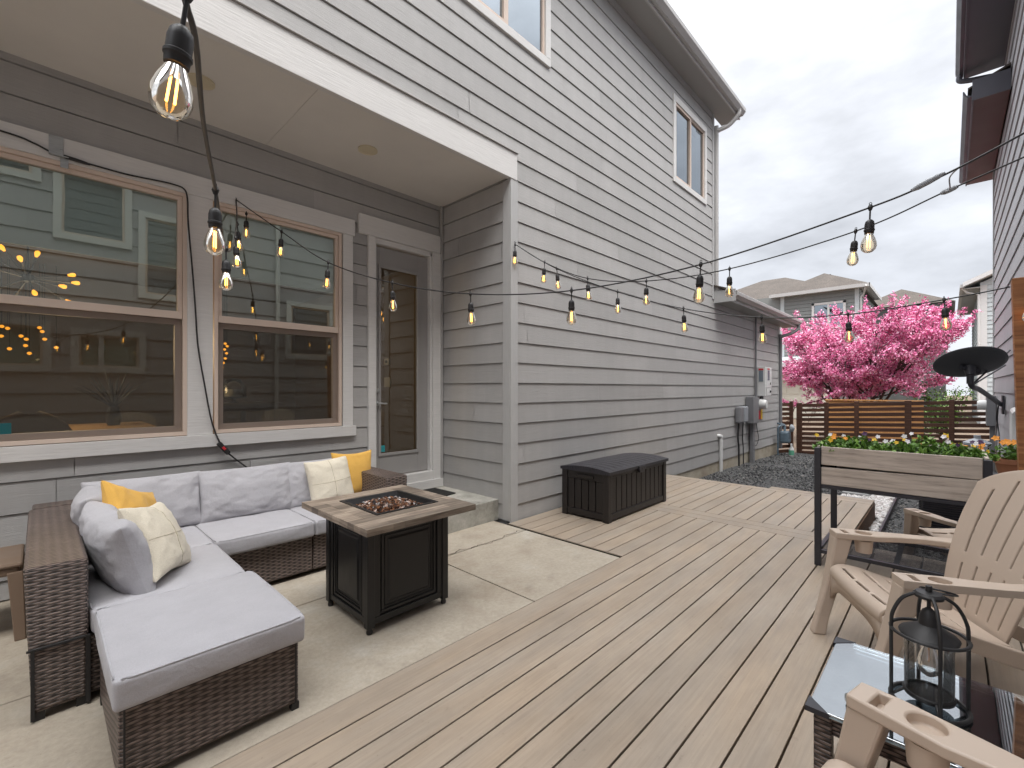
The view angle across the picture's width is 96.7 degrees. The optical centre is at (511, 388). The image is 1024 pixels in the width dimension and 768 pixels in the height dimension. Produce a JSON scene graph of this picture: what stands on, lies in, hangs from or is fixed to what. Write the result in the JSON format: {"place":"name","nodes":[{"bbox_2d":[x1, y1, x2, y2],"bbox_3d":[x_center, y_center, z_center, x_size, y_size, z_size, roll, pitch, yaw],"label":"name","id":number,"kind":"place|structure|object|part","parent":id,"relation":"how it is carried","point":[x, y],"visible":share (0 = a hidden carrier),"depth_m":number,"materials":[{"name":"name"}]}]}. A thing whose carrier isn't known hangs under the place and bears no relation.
{"place":"outdoors","nodes":[
{"label":"outdoors","id":0,"kind":"place"},
{"bbox_2d":[223,378,246,402],"bbox_3d":[-3.506,0.025,5.731,0.300,0.310,0.300,0,0,44],"label":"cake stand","id":1,"kind":"object","parent":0,"point":[233,394],"visible":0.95,"depth_m":5.71,"materials":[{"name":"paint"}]},
{"bbox_2d":[0,521,618,767],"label":"patio","id":2,"kind":"structure","parent":0,"point":[342,655],"depth_m":2.47,"materials":[{"name":"concrete"}]},
{"bbox_2d":[0,544,25,640],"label":"plastic stool","id":3,"kind":"object","parent":2,"relation":"on","point":[12,563],"visible":0.89,"depth_m":2.48,"materials":[{"name":"brown plastic"}]},
{"bbox_2d":[94,571,304,767],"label":"wicker ottoman","id":4,"kind":"object","parent":2,"relation":"on","point":[186,670],"visible":1,"depth_m":1.77,"materials":[{"name":"grey fabric"}]},
{"bbox_2d":[23,458,406,722],"bbox_3d":[-1.740,0.982,3.162,1.508,0.780,2.234,0,0,44],"label":"wicker sofa","id":5,"kind":"object","parent":2,"relation":"on","point":[87,557],"visible":0.72,"depth_m":2.39,"materials":[{"name":"grey fabric"}]},
{"bbox_2d":[101,480,156,508],"bbox_3d":[-2.136,0.735,2.568,0.211,0.490,0.510,0,0,-3],"label":"throw pillow","id":6,"kind":"object","parent":5,"relation":"on","point":[117,496],"visible":0.23,"depth_m":2.50,"materials":[{"name":"yellow fabric"}]},
{"bbox_2d":[117,502,190,581],"bbox_3d":[-1.843,0.782,2.366,0.261,0.416,0.428,0,0,-9],"label":"throw pillow","id":7,"kind":"object","parent":5,"relation":"on","point":[162,531],"visible":0.71,"depth_m":2.28,"materials":[{"name":"beige fabric"}]},
{"bbox_2d":[304,456,353,500],"bbox_3d":[-1.530,0.780,3.831,0.194,0.394,0.404,0,0,35],"label":"throw pillow","id":8,"kind":"object","parent":5,"relation":"on","point":[328,478],"visible":0.84,"depth_m":3.76,"materials":[{"name":"beige fabric"}]},
{"bbox_2d":[331,450,370,492],"bbox_3d":[-1.410,0.755,4.042,0.157,0.407,0.408,0,0,44],"label":"throw pillow","id":9,"kind":"object","parent":5,"relation":"on","point":[358,463],"visible":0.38,"depth_m":4.02,"materials":[{"name":"yellow fabric"}]},
{"bbox_2d":[302,485,475,635],"bbox_3d":[-0.777,1.035,2.852,0.824,0.674,0.734,0,0,44],"label":"fire table","id":10,"kind":"object","parent":2,"relation":"on","point":[386,553],"visible":1,"depth_m":2.71,"materials":[{"name":"black metal"}]},
{"bbox_2d":[424,486,497,533],"bbox_3d":[-0.855,1.270,4.726,0.965,0.220,1.065,0,0,44],"label":"entry step","id":11,"kind":"object","parent":2,"relation":"on","point":[486,511],"visible":0.34,"depth_m":4.63,"materials":[{"name":"concrete"}]},
{"bbox_2d":[425,488,455,495],"bbox_3d":[-0.895,1.154,4.934,0.469,0.012,0.510,0,0,44],"label":"doormat","id":12,"kind":"object","parent":11,"relation":"on","point":[440,491],"visible":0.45,"depth_m":5.07,"materials":[{"name":"grey fabric"}]},
{"bbox_2d":[507,524,1022,767],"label":"deck framing","id":13,"kind":"object","parent":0,"point":[620,557],"visible":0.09,"depth_m":3.79,"materials":[{"name":"brown wood"}]},
{"bbox_2d":[212,474,1023,767],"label":"deck","id":14,"kind":"structure","parent":13,"relation":"on","point":[679,633],"depth_m":2.23,"materials":[{"name":"beige wood"}]},
{"bbox_2d":[560,453,668,523],"bbox_3d":[1.212,1.084,5.221,0.631,0.552,1.319,0,0,44],"label":"deck box","id":15,"kind":"object","parent":14,"relation":"on","point":[607,489],"visible":1,"depth_m":4.87,"materials":[{"name":"brown plastic"}]},
{"bbox_2d":[814,441,992,576],"bbox_3d":[2.921,0.902,3.441,0.950,0.915,0.710,0,0,44],"label":"raised planter","id":16,"kind":"object","parent":14,"relation":"on","point":[946,479],"visible":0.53,"depth_m":3.25,"materials":[{"name":"wood"}]},
{"bbox_2d":[812,433,846,450],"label":"pansy plant","id":17,"kind":"object","parent":16,"relation":"on","point":[828,441],"visible":0.61,"depth_m":3.50,"materials":[{"name":"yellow plant"}]},
{"bbox_2d":[828,433,863,447],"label":"pansy plant","id":18,"kind":"object","parent":16,"relation":"on","point":[841,439],"visible":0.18,"depth_m":3.65,"materials":[{"name":"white plant"}]},
{"bbox_2d":[845,432,880,450],"bbox_3d":[2.620,0.411,3.403,0.266,0.190,0.216,0,0,44],"label":"pansy plant","id":19,"kind":"object","parent":16,"relation":"on","point":[867,444],"visible":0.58,"depth_m":3.38,"materials":[{"name":"green plant"}]},
{"bbox_2d":[858,436,887,448],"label":"pansy plant","id":20,"kind":"object","parent":16,"relation":"on","point":[885,441],"visible":0.08,"depth_m":3.56,"materials":[{"name":"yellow plant"}]},
{"bbox_2d":[873,438,915,452],"bbox_3d":[2.753,0.430,3.284,0.257,0.159,0.222,0,0,44],"label":"pansy plant","id":21,"kind":"object","parent":16,"relation":"on","point":[895,447],"visible":0.58,"depth_m":3.27,"materials":[{"name":"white plant"}]},
{"bbox_2d":[897,434,928,451],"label":"pansy plant","id":22,"kind":"object","parent":16,"relation":"on","point":[904,436],"visible":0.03,"depth_m":3.45,"materials":[{"name":"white plant"}]},
{"bbox_2d":[901,432,949,455],"bbox_3d":[2.894,0.406,3.185,0.262,0.202,0.219,0,0,44],"label":"pansy plant","id":23,"kind":"object","parent":16,"relation":"on","point":[924,449],"visible":0.69,"depth_m":3.16,"materials":[{"name":"green plant"}]},
{"bbox_2d":[927,441,958,455],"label":"pansy plant","id":24,"kind":"object","parent":16,"relation":"in","point":[943,444],"visible":0.12,"depth_m":3.32,"materials":[{"name":"green plant"}]},
{"bbox_2d":[935,440,986,459],"bbox_3d":[3.021,0.425,3.065,0.270,0.172,0.228,0,0,44],"label":"pansy plant","id":25,"kind":"object","parent":16,"relation":"on","point":[954,450],"visible":0.56,"depth_m":3.04,"materials":[{"name":"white plant"}]},
{"bbox_2d":[963,435,991,449],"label":"plant","id":26,"kind":"object","parent":16,"relation":"on","point":[976,438],"visible":0.24,"depth_m":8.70,"materials":[{"name":"white plant"}]},
{"bbox_2d":[962,444,1000,461],"bbox_3d":[3.244,0.447,3.193,0.258,0.126,0.210,0,0,44],"label":"pansy plant","id":27,"kind":"object","parent":16,"relation":"on","point":[992,457],"visible":0.2,"depth_m":3.12,"materials":[{"name":"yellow plant"}]},
{"bbox_2d":[805,637,1023,767],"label":"glass side table","id":28,"kind":"object","parent":14,"relation":"on","point":[998,719],"visible":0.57,"depth_m":1.36,"materials":[{"name":"brown wicker"}]},
{"bbox_2d":[888,585,973,725],"bbox_3d":[1.240,0.762,1.354,0.188,0.353,0.188,0,0,44],"label":"lantern","id":29,"kind":"object","parent":28,"relation":"on","point":[924,628],"visible":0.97,"depth_m":1.34,"materials":[{"name":"black metal"}]},
{"bbox_2d":[810,470,1023,669],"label":"garden armchair","id":30,"kind":"object","parent":14,"relation":"on","point":[983,578],"visible":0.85,"depth_m":2.14,"materials":[{"name":"beige plastic"}]},
{"bbox_2d":[821,683,1023,767],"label":"garden armchair","id":31,"kind":"object","parent":14,"relation":"on","point":[873,716],"visible":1,"depth_m":1.11,"materials":[{"name":"beige plastic"}]},
{"bbox_2d":[1005,277,1023,470],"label":"wooden post","id":32,"kind":"object","parent":14,"relation":"on","point":[1017,295],"visible":0.83,"depth_m":2.75,"materials":[{"name":"brown wood"}]},
{"bbox_2d":[851,503,874,543],"bbox_3d":[3.608,1.494,5.178,1.700,0.212,4.303,0,0,-8],"label":"deck skirt","id":33,"kind":"object","parent":13,"relation":"attached to","point":[866,523],"visible":0.16,"depth_m":5.09,"materials":[{"name":"brown wood"}]},
{"bbox_2d":[667,0,1003,395],"label":"sky","id":34,"kind":"structure","parent":0,"point":[850,105],"materials":[{"name":"white"}]},
{"bbox_2d":[698,452,996,561],"bbox_3d":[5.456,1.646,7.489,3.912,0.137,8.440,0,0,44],"label":"dark gravel","id":35,"kind":"structure","parent":0,"point":[805,480],"depth_m":8.31,"materials":[{"name":"grey gravel"}]},
{"bbox_2d":[789,444,793,455],"bbox_3d":[6.829,1.502,11.123,0.113,0.307,0.113,0,0,44],"label":"spray bottle","id":36,"kind":"object","parent":35,"relation":"on","point":[791,450],"visible":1,"depth_m":11.09,"materials":[{"name":"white plastic"}]},
{"bbox_2d":[873,497,898,547],"bbox_3d":[4.668,1.623,5.639,0.020,0.175,4.600,0,0,44],"label":"gravel edging","id":37,"kind":"object","parent":35,"relation":"on","point":[886,519],"visible":0.14,"depth_m":5.51,"materials":[{"name":"metal"}]},
{"bbox_2d":[903,491,1008,555],"bbox_3d":[3.790,1.115,3.533,0.754,0.982,1.108,0,0,-1],"label":"garden armchair","id":38,"kind":"object","parent":35,"relation":"on","point":[914,518],"visible":0.26,"depth_m":3.88,"materials":[{"name":"beige plastic"}]},
{"bbox_2d":[919,472,997,527],"bbox_3d":[4.778,1.232,4.760,0.754,0.715,0.815,0,0,44],"label":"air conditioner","id":39,"kind":"object","parent":35,"relation":"on","point":[950,511],"visible":0.08,"depth_m":4.61,"materials":[{"name":"metal"}]},
{"bbox_2d":[978,436,1016,473],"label":"potted flowers","id":40,"kind":"object","parent":35,"relation":"on","point":[1008,462],"visible":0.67,"depth_m":3.99,"materials":[{"name":"orange plant"}]},
{"bbox_2d":[842,493,894,531],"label":"white gravel","id":41,"kind":"structure","parent":0,"point":[883,504],"depth_m":6.04,"materials":[{"name":"white gravel"}]},
{"bbox_2d":[842,491,872,496],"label":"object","id":42,"kind":"structure","parent":41,"relation":"on","point":[855,493],"depth_m":6.67,"materials":[{"name":"white gravel"}]},
{"bbox_2d":[779,395,988,452],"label":"ground","id":43,"kind":"structure","parent":0,"point":[794,431],"depth_m":20.24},
{"bbox_2d":[0,0,801,601],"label":"house","id":44,"kind":"structure","parent":43,"relation":"on","point":[460,146],"depth_m":4.81,"materials":[{"name":"grey paint"}]},
{"bbox_2d":[0,258,58,354],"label":"pendant lights","id":45,"kind":"object","parent":44,"relation":"hanging from","point":[25,338],"visible":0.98,"depth_m":5.87,"materials":[{"name":"yellow glass"}]},
{"bbox_2d":[0,411,74,446],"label":"dining chair","id":46,"kind":"object","parent":44,"relation":"on","point":[38,421],"visible":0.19,"depth_m":3.41,"materials":[{"name":"beige fabric"}]},
{"bbox_2d":[0,244,79,300],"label":"chandelier","id":47,"kind":"object","parent":44,"relation":"hanging from","point":[27,276],"visible":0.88,"depth_m":4.24,"materials":[{"name":"yellow glass"}]},
{"bbox_2d":[49,134,68,168],"bbox_3d":[-3.056,-1.601,3.068,0.028,0.203,0.095,0,0,44],"label":"metal bracket","id":48,"kind":"object","parent":44,"relation":"attached to","point":[55,145],"visible":1,"depth_m":3.07,"materials":[{"name":"grey metal"}]},
{"bbox_2d":[0,146,186,446],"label":"window","id":49,"kind":"structure","parent":44,"relation":"in","point":[44,204],"depth_m":3.31,"materials":[{"name":"beige plastic"}]},
{"bbox_2d":[68,421,157,438],"bbox_3d":[-4.697,0.775,4.276,1.100,0.770,2.050,0,0,44],"label":"dining table","id":50,"kind":"object","parent":44,"relation":"on","point":[91,426],"visible":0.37,"depth_m":4.67,"materials":[{"name":"brown wood"}]},
{"bbox_2d":[74,371,146,425],"bbox_3d":[-4.245,0.101,4.816,0.495,0.579,0.646,0,0,-15],"label":"vase plant","id":51,"kind":"object","parent":50,"relation":"on","point":[113,416],"visible":1,"depth_m":4.78,"materials":[{"name":"plant"}]},
{"bbox_2d":[0,130,246,466],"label":"power lead","id":52,"kind":"object","parent":44,"relation":"attached to","point":[223,448],"visible":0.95,"depth_m":3.60,"materials":[{"name":"black rubber"}]},
{"bbox_2d":[223,290,228,367],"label":"pendant lights","id":53,"kind":"object","parent":44,"relation":"hanging from","point":[224,349],"visible":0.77,"depth_m":7.49,"materials":[{"name":"yellow glass"}]},
{"bbox_2d":[213,401,282,433],"bbox_3d":[-3.543,0.670,5.837,0.700,0.980,0.900,0,0,44],"label":"console table","id":54,"kind":"object","parent":44,"relation":"on","point":[253,411],"visible":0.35,"depth_m":5.68,"materials":[{"name":"paint"}]},
{"bbox_3d":[-3.321,0.680,5.624,0.015,0.800,0.700,0,0,44],"label":"door","id":55,"kind":"part","parent":54,"relation":"part of","materials":[{"name":"beige wood"}]},
{"bbox_2d":[250,458,278,466],"bbox_3d":[-2.186,0.693,4.025,0.024,0.135,0.230,0,0,44],"label":"outlet cover","id":56,"kind":"object","parent":44,"relation":"attached to","point":[260,462],"visible":0.39,"depth_m":4.01,"materials":[{"name":"grey paint"}]},
{"bbox_2d":[213,202,341,432],"bbox_3d":[-2.132,-0.597,4.195,0.170,1.935,1.090,0,0,44],"label":"window","id":57,"kind":"structure","parent":44,"relation":"in","point":[298,267],"depth_m":4.21,"materials":[{"name":"beige plastic"}]},
{"bbox_2d":[384,359,390,386],"bbox_3d":[-1.807,-0.225,6.574,0.160,0.410,0.028,0,0,44],"label":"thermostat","id":58,"kind":"object","parent":44,"relation":"attached to","point":[387,381],"visible":1,"depth_m":6.56,"materials":[{"name":"white plastic"}]},
{"bbox_2d":[376,246,426,472],"bbox_3d":[-1.225,-0.287,5.092,0.104,2.475,0.686,0,0,44],"label":"door","id":59,"kind":"structure","parent":44,"relation":"in","point":[405,461],"depth_m":5.22,"materials":[{"name":"grey paint"}]},
{"bbox_2d":[463,0,550,68],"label":"window","id":60,"kind":"structure","parent":44,"relation":"in","point":[527,22],"depth_m":4.82,"materials":[{"name":"white paint"}]},
{"bbox_2d":[672,93,706,205],"bbox_3d":[3.073,-4.070,7.874,0.070,1.420,1.390,0,0,44],"label":"window","id":61,"kind":"structure","parent":44,"relation":"in","point":[689,140],"depth_m":7.85,"materials":[{"name":"white paint"}]},
{"bbox_2d":[717,434,722,471],"bbox_3d":[4.012,1.269,8.797,0.136,0.782,0.080,0,0,-7],"label":"radon pipe","id":62,"kind":"object","parent":44,"relation":"attached to","point":[720,436],"visible":0.95,"depth_m":8.78,"materials":[{"name":"white plastic"}]},
{"bbox_2d":[735,407,743,465],"bbox_3d":[4.753,1.001,9.505,0.110,1.241,0.250,0,0,44],"label":"utility box","id":63,"kind":"object","parent":44,"relation":"attached to","point":[739,415],"visible":1,"depth_m":9.47,"materials":[{"name":"paint"}]},
{"bbox_2d":[741,406,747,463],"bbox_3d":[4.950,1.000,9.711,0.110,1.241,0.260,0,0,44],"label":"utility box","id":64,"kind":"object","parent":44,"relation":"attached to","point":[745,413],"visible":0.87,"depth_m":9.71,"materials":[{"name":"grey plastic"}]},
{"bbox_2d":[746,396,767,462],"bbox_3d":[5.543,0.915,10.229,0.245,1.490,0.990,0,0,44],"label":"power meter","id":65,"kind":"object","parent":44,"relation":"attached to","point":[756,406],"visible":0.96,"depth_m":10.07,"materials":[{"name":"paint"}]},
{"bbox_2d":[755,318,771,398],"bbox_3d":[5.838,-0.665,10.561,0.210,1.911,0.643,0,0,44],"label":"solar inverter","id":66,"kind":"object","parent":44,"relation":"attached to","point":[763,381],"visible":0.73,"depth_m":10.45,"materials":[{"name":"grey plastic"}]},
{"bbox_2d":[777,423,794,454],"bbox_3d":[6.948,1.283,11.554,0.392,0.794,0.462,0,0,30],"label":"house gas meter","id":67,"kind":"object","parent":44,"relation":"attached to","point":[784,436],"visible":1,"depth_m":11.44,"materials":[{"name":"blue metal"}]},
{"bbox_3d":[-2.334,-1.598,3.845,0.045,0.025,0.006,0,0,44],"label":"cup hook","id":68,"kind":"object","parent":44,"relation":"attached to","visible":0},
{"bbox_2d":[148,0,249,290],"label":"string light","id":69,"kind":"object","parent":68,"relation":"hanging from","point":[180,45],"visible":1,"depth_m":0.74,"materials":[{"name":"clear glass"}]},
{"bbox_2d":[235,132,1023,324],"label":"string light","id":70,"kind":"object","parent":68,"relation":"hanging from","point":[869,227],"visible":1,"depth_m":2.45,"materials":[{"name":"black plastic"}]},
{"bbox_3d":[0.022,-1.493,4.664,0.045,0.025,0.006,0,0,44],"label":"cup hook","id":71,"kind":"object","parent":44,"relation":"attached to","visible":0},
{"bbox_2d":[512,156,1023,304],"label":"string light","id":72,"kind":"object","parent":71,"relation":"hanging from","point":[854,243],"visible":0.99,"depth_m":3.03,"materials":[{"name":"black plastic"}]},
{"bbox_2d":[516,245,1023,343],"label":"string light","id":73,"kind":"object","parent":71,"relation":"hanging from","point":[944,314],"visible":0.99,"depth_m":3.41,"materials":[{"name":"black plastic"}]},
{"bbox_2d":[779,401,792,452],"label":"slat gate","id":74,"kind":"structure","parent":43,"relation":"on","point":[790,413],"depth_m":12.15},
{"bbox_2d":[737,273,955,418],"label":"garage house","id":75,"kind":"structure","parent":43,"relation":"on","point":[811,296],"depth_m":26.94,"materials":[{"name":"beige"}]},
{"bbox_2d":[782,375,826,418],"bbox_3d":[16.188,0.360,27.356,4.600,3.000,0.065,0,0,44],"label":"garage door","id":76,"kind":"structure","parent":75,"relation":"in","point":[789,393],"depth_m":26.78,"materials":[{"name":"beige paint"}]},
{"bbox_2d":[812,300,845,329],"bbox_3d":[17.911,-4.140,25.758,1.600,1.500,0.080,0,0,44],"label":"window","id":77,"kind":"structure","parent":75,"relation":"in","point":[816,307],"depth_m":25.73,"materials":[{"name":"white paint"}]},
{"bbox_2d":[825,399,923,443],"bbox_3d":[9.972,1.062,12.623,2.150,1.495,0.100,0,0,44],"label":"cedar fence","id":78,"kind":"object","parent":43,"relation":"on","point":[844,401],"visible":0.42,"depth_m":12.62,"materials":[{"name":"brown wood"}]},
{"bbox_2d":[781,291,980,434],"bbox_3d":[11.308,-0.483,14.896,5.172,4.742,5.247,0,0,-12],"label":"crabapple tree","id":79,"kind":"object","parent":43,"relation":"on","point":[889,353],"visible":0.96,"depth_m":13.89,"materials":[{"name":"pink plant"}]},
{"bbox_2d":[796,400,995,453],"bbox_3d":[8.901,1.039,10.864,3.645,1.642,0.090,0,0,44],"label":"slat fence","id":80,"kind":"object","parent":43,"relation":"on","point":[907,419],"visible":0.59,"depth_m":10.79,"materials":[{"name":"brown wood"}]},
{"bbox_2d":[914,397,935,433],"bbox_3d":[12.115,1.030,13.566,0.769,1.611,0.841,0,0,-4],"label":"green shrub","id":81,"kind":"object","parent":43,"relation":"on","point":[916,398],"visible":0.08,"depth_m":13.43,"materials":[{"name":"green plant"}]},
{"bbox_2d":[912,381,976,443],"bbox_3d":[13.519,0.761,14.256,1.408,2.152,1.270,0,0,15],"label":"green shrub","id":82,"kind":"object","parent":43,"relation":"on","point":[929,398],"visible":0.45,"depth_m":14.18,"materials":[{"name":"green plant"}]},
{"bbox_2d":[957,269,992,423],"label":"gable house","id":83,"kind":"structure","parent":43,"relation":"on","point":[982,330],"depth_m":21.76,"materials":[{"name":"paint"}]},
{"bbox_2d":[955,0,1023,472],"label":"neighbour house","id":84,"kind":"structure","parent":43,"relation":"on","point":[989,35],"depth_m":7.47,"materials":[{"name":"paint"}]},
{"bbox_2d":[933,346,1010,455],"bbox_3d":[7.806,0.364,7.317,0.830,1.960,2.523,0,0,66],"label":"satellite dish","id":85,"kind":"object","parent":84,"relation":"attached to","point":[969,363],"visible":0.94,"depth_m":6.87,"materials":[{"name":"grey paint"}]},
{"bbox_2d":[977,396,995,471],"bbox_3d":[9.781,0.955,9.393,0.266,1.610,0.400,0,0,44],"label":"electric meter box","id":86,"kind":"object","parent":84,"relation":"attached to","point":[988,405],"visible":0.85,"depth_m":9.26,"materials":[{"name":"paint"}]},
{"bbox_2d":[1009,407,1016,448],"bbox_3d":[6.709,0.903,6.058,0.110,1.314,0.271,0,0,44],"label":"white pipe","id":87,"kind":"object","parent":84,"relation":"attached to","point":[1012,424],"visible":0.31,"depth_m":6.10,"materials":[{"name":"plastic"}]}
]}

